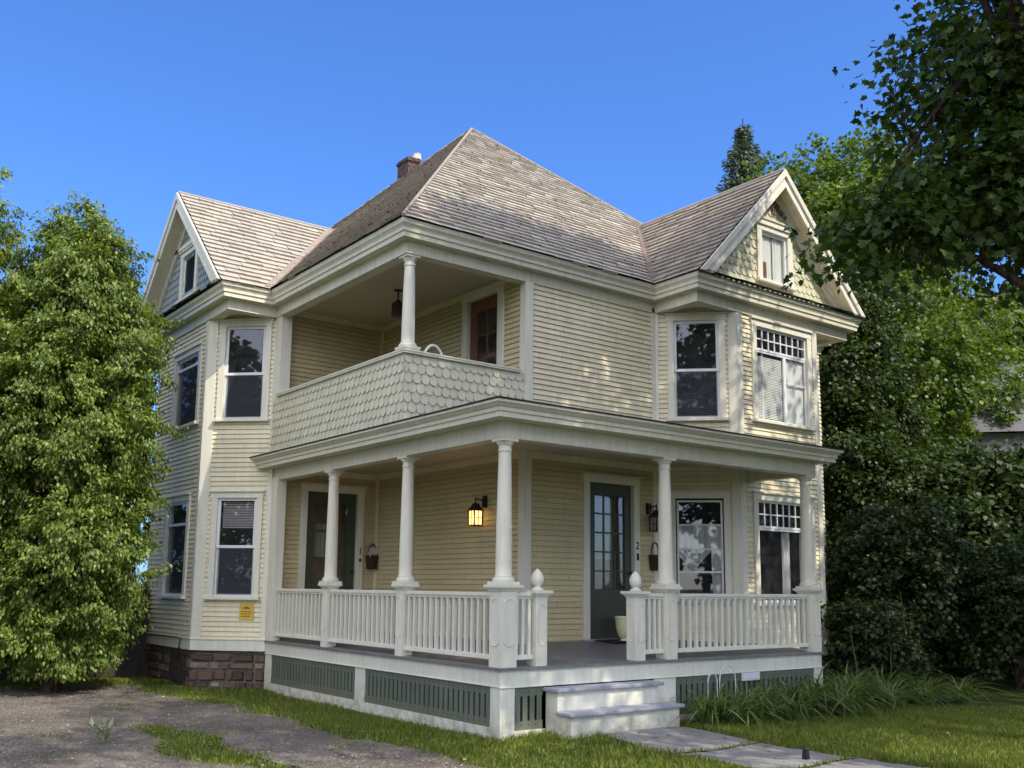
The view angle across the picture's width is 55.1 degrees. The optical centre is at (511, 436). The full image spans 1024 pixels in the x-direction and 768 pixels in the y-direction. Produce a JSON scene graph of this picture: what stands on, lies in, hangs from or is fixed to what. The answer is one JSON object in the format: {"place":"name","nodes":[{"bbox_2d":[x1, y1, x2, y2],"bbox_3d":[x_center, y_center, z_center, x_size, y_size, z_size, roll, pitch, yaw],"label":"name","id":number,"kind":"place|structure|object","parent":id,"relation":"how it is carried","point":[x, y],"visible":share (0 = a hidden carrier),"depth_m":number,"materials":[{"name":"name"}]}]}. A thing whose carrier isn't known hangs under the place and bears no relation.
{"place":"outdoors","nodes":[
{"label":"outdoors","id":0,"kind":"place"},
{"bbox_2d":[0,684,490,767],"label":"driveway","id":1,"kind":"structure","parent":0,"point":[228,720],"depth_m":11.06,"materials":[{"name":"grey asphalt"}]},
{"bbox_2d":[89,716,116,741],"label":"driveway weed","id":2,"kind":"object","parent":1,"relation":"on","point":[101,723],"visible":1,"depth_m":10.61,"materials":[{"name":"green plant"}]},
{"bbox_2d":[120,722,324,767],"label":"lawn grass","id":3,"kind":"structure","parent":1,"relation":"on","point":[211,755],"depth_m":10.25,"materials":[{"name":"green plant"}]},
{"bbox_2d":[0,586,1023,767],"bbox_3d":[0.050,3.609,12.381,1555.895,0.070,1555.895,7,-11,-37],"label":"ground","id":4,"kind":"structure","parent":0,"point":[1000,697],"depth_m":14.86,"materials":[{"name":"soil"}]},
{"bbox_2d":[0,166,53,592],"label":"hedge tree","id":5,"kind":"object","parent":4,"relation":"on","point":[8,241],"visible":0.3,"depth_m":16.05,"materials":[{"name":"green plant"}]},
{"bbox_2d":[0,588,150,680],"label":"plank fence","id":6,"kind":"object","parent":4,"relation":"on","point":[136,657],"visible":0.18,"depth_m":18.00,"materials":[{"name":"wood"}]},
{"bbox_2d":[6,364,159,634],"bbox_3d":[-9.322,0.761,21.124,4.139,8.406,4.158,7,-11,-37],"label":"hedge tree","id":7,"kind":"object","parent":4,"relation":"on","point":[146,457],"depth_m":21.14,"materials":[{"name":"green plant"}]},
{"bbox_2d":[0,675,173,690],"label":"lawn grass","id":8,"kind":"structure","parent":4,"relation":"on","point":[7,684],"depth_m":16.70,"materials":[{"name":"green plant"}]},
{"bbox_2d":[0,190,189,692],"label":"hedge tree","id":9,"kind":"object","parent":4,"relation":"on","point":[83,327],"visible":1,"depth_m":15.37,"materials":[{"name":"green plant"}]},
{"bbox_2d":[103,678,654,767],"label":"lawn grass","id":10,"kind":"structure","parent":4,"relation":"on","point":[367,720],"depth_m":11.91,"materials":[{"name":"green plant"}]},
{"bbox_2d":[143,127,864,739],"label":"house","id":11,"kind":"structure","parent":4,"relation":"on","point":[585,387],"depth_m":15.85,"materials":[{"name":"paint"}]},
{"bbox_2d":[146,633,181,658],"bbox_3d":[-6.143,3.679,17.328,0.070,0.384,1.885,7,-11,-37],"label":"utility cable","id":12,"kind":"object","parent":11,"relation":"attached to","point":[169,636],"visible":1,"depth_m":16.83,"materials":[{"name":"black metal"}]},
{"bbox_2d":[175,243,199,303],"bbox_3d":[-5.884,-2.997,18.427,0.495,1.340,1.170,7,-11,-37],"label":"gable window","id":13,"kind":"structure","parent":11,"relation":"in","point":[188,275],"depth_m":18.56,"materials":[{"name":"white paint"}]},
{"bbox_2d":[156,492,223,598],"bbox_3d":[-5.767,2.002,17.565,0.645,2.140,1.530,7,-11,-37],"label":"window","id":14,"kind":"structure","parent":11,"relation":"in","point":[176,527],"depth_m":17.85,"materials":[{"name":"white paint"}]},
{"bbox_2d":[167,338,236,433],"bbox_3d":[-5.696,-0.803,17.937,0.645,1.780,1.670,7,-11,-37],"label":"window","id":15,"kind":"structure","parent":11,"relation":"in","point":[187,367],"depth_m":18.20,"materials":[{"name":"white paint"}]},
{"bbox_2d":[203,490,265,599],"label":"window","id":16,"kind":"structure","parent":11,"relation":"in","point":[243,509],"depth_m":16.67,"materials":[{"name":"white paint"}]},
{"bbox_2d":[212,318,274,421],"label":"window","id":17,"kind":"structure","parent":11,"relation":"in","point":[253,336],"depth_m":17.12,"materials":[{"name":"glass"}]},
{"bbox_2d":[239,603,253,619],"bbox_3d":[-4.412,2.904,16.320,0.248,0.270,0.008,-1,-9,8],"label":"notice sign","id":18,"kind":"object","parent":11,"relation":"attached to","point":[246,611],"visible":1,"depth_m":16.32,"materials":[{"name":"yellow metal"}]},
{"bbox_2d":[297,482,367,633],"bbox_3d":[-3.240,2.125,17.218,1.295,2.565,0.415,7,-11,-37],"label":"door","id":19,"kind":"structure","parent":11,"relation":"in","point":[314,496],"depth_m":17.28,"materials":[{"name":"green paint"}]},
{"bbox_2d":[365,544,378,568],"bbox_3d":[-2.475,2.130,17.535,0.250,0.455,0.128,7,-11,-37],"label":"wall basket","id":20,"kind":"object","parent":11,"relation":"attached to","point":[372,556],"depth_m":17.49,"materials":[{"name":"wicker"}]},
{"bbox_2d":[391,289,402,317],"bbox_3d":[-1.848,-2.169,15.948,0.220,0.439,0.217,7,-11,-37],"label":"pendant lantern","id":21,"kind":"object","parent":11,"relation":"hanging from","point":[397,304],"visible":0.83,"depth_m":15.87,"materials":[{"name":"black metal"}]},
{"bbox_2d":[424,344,442,354],"bbox_3d":[-1.271,-0.739,14.190,0.380,1.147,0.500,7,-11,-37],"label":"balcony chair","id":22,"kind":"object","parent":11,"relation":"on","point":[433,345],"visible":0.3,"depth_m":14.08,"materials":[{"name":"white plastic"}]},
{"bbox_2d":[467,496,487,525],"bbox_3d":[-0.523,1.124,15.018,0.282,0.465,0.200,7,-11,-37],"label":"wall lantern","id":23,"kind":"object","parent":11,"relation":"attached to","point":[475,510],"depth_m":14.95,"materials":[{"name":"black metal"}]},
{"bbox_2d":[459,280,512,365],"bbox_3d":[-0.356,-1.146,15.660,0.415,2.460,1.200,7,-11,-37],"label":"door","id":24,"kind":"structure","parent":11,"relation":"in","point":[473,306],"depth_m":15.86,"materials":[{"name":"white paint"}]},
{"bbox_2d":[581,471,642,641],"bbox_3d":[1.463,1.888,15.394,1.260,2.580,0.415,7,-11,-37],"label":"door","id":25,"kind":"structure","parent":11,"relation":"in","point":[602,602],"depth_m":15.35,"materials":[{"name":"green paint"}]},
{"bbox_2d":[595,639,651,642],"bbox_3d":[1.713,3.090,14.895,0.850,0.032,0.420,7,-11,-37],"label":"door mat","id":26,"kind":"object","parent":11,"relation":"on","point":[612,640],"depth_m":14.73,"materials":[{"name":"brown fabric"}]},
{"bbox_2d":[615,616,625,640],"bbox_3d":[1.723,2.920,14.953,0.320,0.375,0.320,7,-11,-37],"label":"urn planter","id":27,"kind":"object","parent":26,"relation":"on","point":[620,621],"visible":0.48,"depth_m":14.85,"materials":[{"name":"yellow ceramic"}]},
{"bbox_2d":[646,503,657,531],"bbox_3d":[2.287,1.285,15.746,0.200,0.465,0.282,7,-11,-37],"label":"wall lantern","id":28,"kind":"object","parent":11,"relation":"attached to","point":[653,521],"depth_m":15.69,"materials":[{"name":"black metal"}]},
{"bbox_2d":[649,542,657,569],"bbox_3d":[2.328,1.913,15.786,0.250,0.455,0.128,7,-11,-37],"label":"wall basket","id":29,"kind":"object","parent":11,"relation":"attached to","point":[653,560],"depth_m":15.72,"materials":[{"name":"wicker"}]},
{"bbox_2d":[664,311,728,421],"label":"window","id":30,"kind":"structure","parent":11,"relation":"in","point":[696,347],"depth_m":16.72,"materials":[{"name":"glass"}]},
{"bbox_2d":[671,490,731,602],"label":"window","id":31,"kind":"structure","parent":11,"relation":"in","point":[699,563],"depth_m":15.93,"materials":[{"name":"glass"}]},
{"bbox_2d":[720,487,821,605],"bbox_3d":[4.416,1.949,16.591,1.880,2.160,0.645,7,-11,-37],"label":"window","id":32,"kind":"structure","parent":11,"relation":"in","point":[776,516],"depth_m":16.87,"materials":[{"name":"white paint"}]},
{"bbox_2d":[755,220,796,291],"bbox_3d":[4.474,-3.091,17.270,1.210,1.390,0.495,7,-11,-37],"label":"gable window","id":33,"kind":"structure","parent":11,"relation":"in","point":[773,246],"depth_m":17.21,"materials":[{"name":"white paint"}]},
{"bbox_2d":[744,316,817,431],"bbox_3d":[4.501,-0.990,17.081,1.885,2.100,0.645,7,-11,-37],"label":"window","id":34,"kind":"structure","parent":11,"relation":"in","point":[782,387],"depth_m":17.04,"materials":[{"name":"white glass"}]},
{"bbox_2d":[707,672,717,698],"bbox_3d":[2.656,3.432,12.992,0.198,0.626,0.017,7,-11,-37],"label":"wire hoop","id":35,"kind":"object","parent":4,"relation":"on","point":[716,681],"visible":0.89,"depth_m":13.04,"materials":[{"name":"white metal"}]},
{"bbox_2d":[666,684,766,730],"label":"daylily","id":36,"kind":"object","parent":4,"relation":"on","point":[708,710],"visible":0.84,"depth_m":12.33,"materials":[{"name":"green plant"}]},
{"bbox_2d":[678,680,774,722],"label":"daylily","id":37,"kind":"object","parent":4,"relation":"on","point":[722,716],"visible":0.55,"depth_m":12.73,"materials":[{"name":"green plant"}]},
{"bbox_2d":[719,664,735,700],"bbox_3d":[2.895,3.417,13.179,0.338,0.717,0.017,7,-11,-37],"label":"wire hoop","id":38,"kind":"object","parent":4,"relation":"on","point":[734,676],"visible":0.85,"depth_m":13.22,"materials":[{"name":"white metal"}]},
{"bbox_2d":[680,691,799,731],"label":"daylily","id":39,"kind":"object","parent":4,"relation":"on","point":[742,708],"visible":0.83,"depth_m":12.29,"materials":[{"name":"green plant"}]},
{"bbox_2d":[715,118,766,192],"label":"spruce tree","id":40,"kind":"object","parent":4,"relation":"on","point":[742,145],"visible":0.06,"depth_m":42.04,"materials":[{"name":"green plant"}]},
{"bbox_2d":[696,679,814,720],"bbox_3d":[3.190,3.512,13.131,1.956,0.519,1.872,7,-11,-37],"label":"daylily","id":41,"kind":"object","parent":4,"relation":"on","point":[758,716],"visible":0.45,"depth_m":12.94,"materials":[{"name":"green plant"}]},
{"bbox_2d":[488,702,1023,767],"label":"lawn grass","id":42,"kind":"structure","parent":4,"relation":"on","point":[939,721],"depth_m":11.24,"materials":[{"name":"green plant"}]},
{"bbox_2d":[494,703,1018,765],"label":"fallen leaves","id":43,"kind":"object","parent":4,"relation":"on","point":[747,741],"visible":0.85,"depth_m":10.78,"materials":[{"name":"brown plant"}]},
{"bbox_2d":[600,727,927,767],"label":"walkway","id":44,"kind":"structure","parent":4,"relation":"on","point":[687,739],"depth_m":10.61,"materials":[{"name":"concrete"}]},
{"bbox_2d":[802,747,809,759],"bbox_3d":[3.010,3.240,10.065,0.068,0.130,0.068,7,-11,-37],"label":"marker stake","id":45,"kind":"object","parent":44,"relation":"on","point":[805,754],"visible":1,"depth_m":10.05,"materials":[{"name":"black plastic"}]},
{"bbox_2d":[723,675,850,721],"bbox_3d":[3.407,3.553,13.485,2.085,0.572,2.023,7,-11,-37],"label":"daylily","id":46,"kind":"object","parent":4,"relation":"on","point":[759,689],"visible":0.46,"depth_m":13.34,"materials":[{"name":"green plant"}]},
{"bbox_2d":[758,685,853,722],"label":"daylily","id":47,"kind":"object","parent":4,"relation":"on","point":[801,709],"visible":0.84,"depth_m":12.89,"materials":[{"name":"green plant"}]},
{"bbox_2d":[756,675,872,719],"bbox_3d":[3.999,3.585,13.605,2.046,0.562,2.189,0,-9,5],"label":"daylily","id":48,"kind":"object","parent":4,"relation":"on","point":[809,696],"visible":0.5,"depth_m":13.49,"materials":[{"name":"green plant"}]},
{"bbox_2d":[780,659,899,718],"bbox_3d":[4.317,3.560,13.954,2.381,0.707,2.344,7,-11,-37],"label":"daylily","id":49,"kind":"object","parent":4,"relation":"on","point":[806,685],"visible":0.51,"depth_m":13.89,"materials":[{"name":"green plant"}]},
{"bbox_2d":[807,677,909,720],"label":"daylily","id":50,"kind":"object","parent":4,"relation":"on","point":[844,712],"visible":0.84,"depth_m":13.49,"materials":[{"name":"green plant"}]},
{"bbox_2d":[794,660,923,716],"bbox_3d":[4.773,3.643,14.374,1.981,0.680,2.304,7,-11,-37],"label":"daylily","id":51,"kind":"object","parent":4,"relation":"on","point":[850,681],"visible":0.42,"depth_m":14.13,"materials":[{"name":"green plant"}]},
{"bbox_2d":[716,110,1011,472],"bbox_3d":[9.841,-1.589,28.565,8.491,15.698,8.215,7,-11,-37],"label":"garden tree","id":52,"kind":"object","parent":4,"relation":"on","point":[823,189],"visible":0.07,"depth_m":27.20,"materials":[{"name":"green plant"}]},
{"bbox_2d":[818,667,942,705],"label":"daylily","id":53,"kind":"object","parent":4,"relation":"on","point":[868,682],"visible":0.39,"depth_m":14.61,"materials":[{"name":"green plant"}]},
{"bbox_2d":[820,588,941,696],"bbox_3d":[5.943,3.505,16.222,1.999,2.009,2.062,7,-11,-37],"label":"shrub","id":54,"kind":"object","parent":4,"relation":"on","point":[864,625],"visible":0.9,"depth_m":15.82,"materials":[{"name":"green plant"}]},
{"bbox_2d":[886,605,891,681],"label":"dry stalk","id":55,"kind":"object","parent":4,"relation":"on","point":[890,649],"visible":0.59,"depth_m":15.52,"materials":[{"name":"plant"}]},
{"bbox_2d":[819,256,968,665],"bbox_3d":[7.783,0.469,23.134,5.739,9.879,5.766,7,-11,-37],"label":"garden tree","id":56,"kind":"object","parent":4,"relation":"on","point":[860,394],"visible":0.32,"depth_m":21.73,"materials":[{"name":"green plant"}]},
{"bbox_2d":[837,660,955,708],"bbox_3d":[5.671,3.747,14.951,2.136,0.643,2.360,-5,-10,33],"label":"daylily","id":57,"kind":"object","parent":4,"relation":"on","point":[891,683],"visible":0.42,"depth_m":14.91,"materials":[{"name":"green plant"}]},
{"bbox_2d":[781,0,1023,323],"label":"maple tree","id":58,"kind":"object","parent":4,"relation":"on","point":[970,195],"visible":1,"depth_m":11.26,"materials":[{"name":"green plant"}]},
{"bbox_2d":[824,489,981,676],"bbox_3d":[7.125,2.809,17.950,2.934,3.732,2.904,3,-9,-15],"label":"shrub","id":59,"kind":"object","parent":4,"relation":"on","point":[915,567],"visible":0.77,"depth_m":17.49,"materials":[{"name":"green plant"}]},
{"bbox_2d":[853,673,953,712],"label":"daylily","id":60,"kind":"object","parent":4,"relation":"on","point":[899,705],"visible":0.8,"depth_m":14.24,"materials":[{"name":"green plant"}]},
{"bbox_2d":[881,670,984,706],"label":"daylily","id":61,"kind":"object","parent":4,"relation":"on","point":[923,682],"visible":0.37,"depth_m":15.22,"materials":[{"name":"green plant"}]},
{"bbox_2d":[894,676,980,707],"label":"daylily","id":62,"kind":"object","parent":4,"relation":"on","point":[924,700],"visible":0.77,"depth_m":14.56,"materials":[{"name":"green plant"}]},
{"bbox_2d":[877,237,1023,444],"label":"garden tree","id":63,"kind":"object","parent":4,"relation":"on","point":[1015,382],"visible":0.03,"depth_m":30.59,"materials":[{"name":"green plant"}]},
{"bbox_2d":[886,431,1023,672],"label":"garden tree","id":64,"kind":"object","parent":4,"relation":"on","point":[977,487],"visible":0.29,"depth_m":20.77,"materials":[{"name":"green plant"}]},
{"bbox_2d":[909,673,1014,705],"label":"daylily","id":65,"kind":"object","parent":4,"relation":"on","point":[964,690],"visible":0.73,"depth_m":15.41,"materials":[{"name":"green plant"}]},
{"bbox_2d":[932,530,1023,689],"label":"shrub","id":66,"kind":"object","parent":4,"relation":"on","point":[988,622],"visible":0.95,"depth_m":17.44,"materials":[{"name":"green plant"}]},
{"bbox_2d":[943,360,1023,463],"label":"neighbour house","id":67,"kind":"structure","parent":4,"relation":"on","point":[988,424],"depth_m":29.40,"materials":[{"name":"white"}]},
{"bbox_2d":[956,282,1023,433],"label":"garden tree","id":68,"kind":"object","parent":4,"relation":"on","point":[1017,306],"visible":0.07,"depth_m":34.48,"materials":[{"name":"green plant"}]},
{"bbox_2d":[985,513,1023,555],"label":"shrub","id":69,"kind":"object","parent":4,"relation":"on","point":[1008,531],"visible":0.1,"depth_m":18.77,"materials":[{"name":"green plant"}]},
{"bbox_2d":[0,0,1023,583],"label":"sky","id":70,"kind":"structure","parent":0,"point":[307,111],"materials":[{"name":"blue"}]}
]}

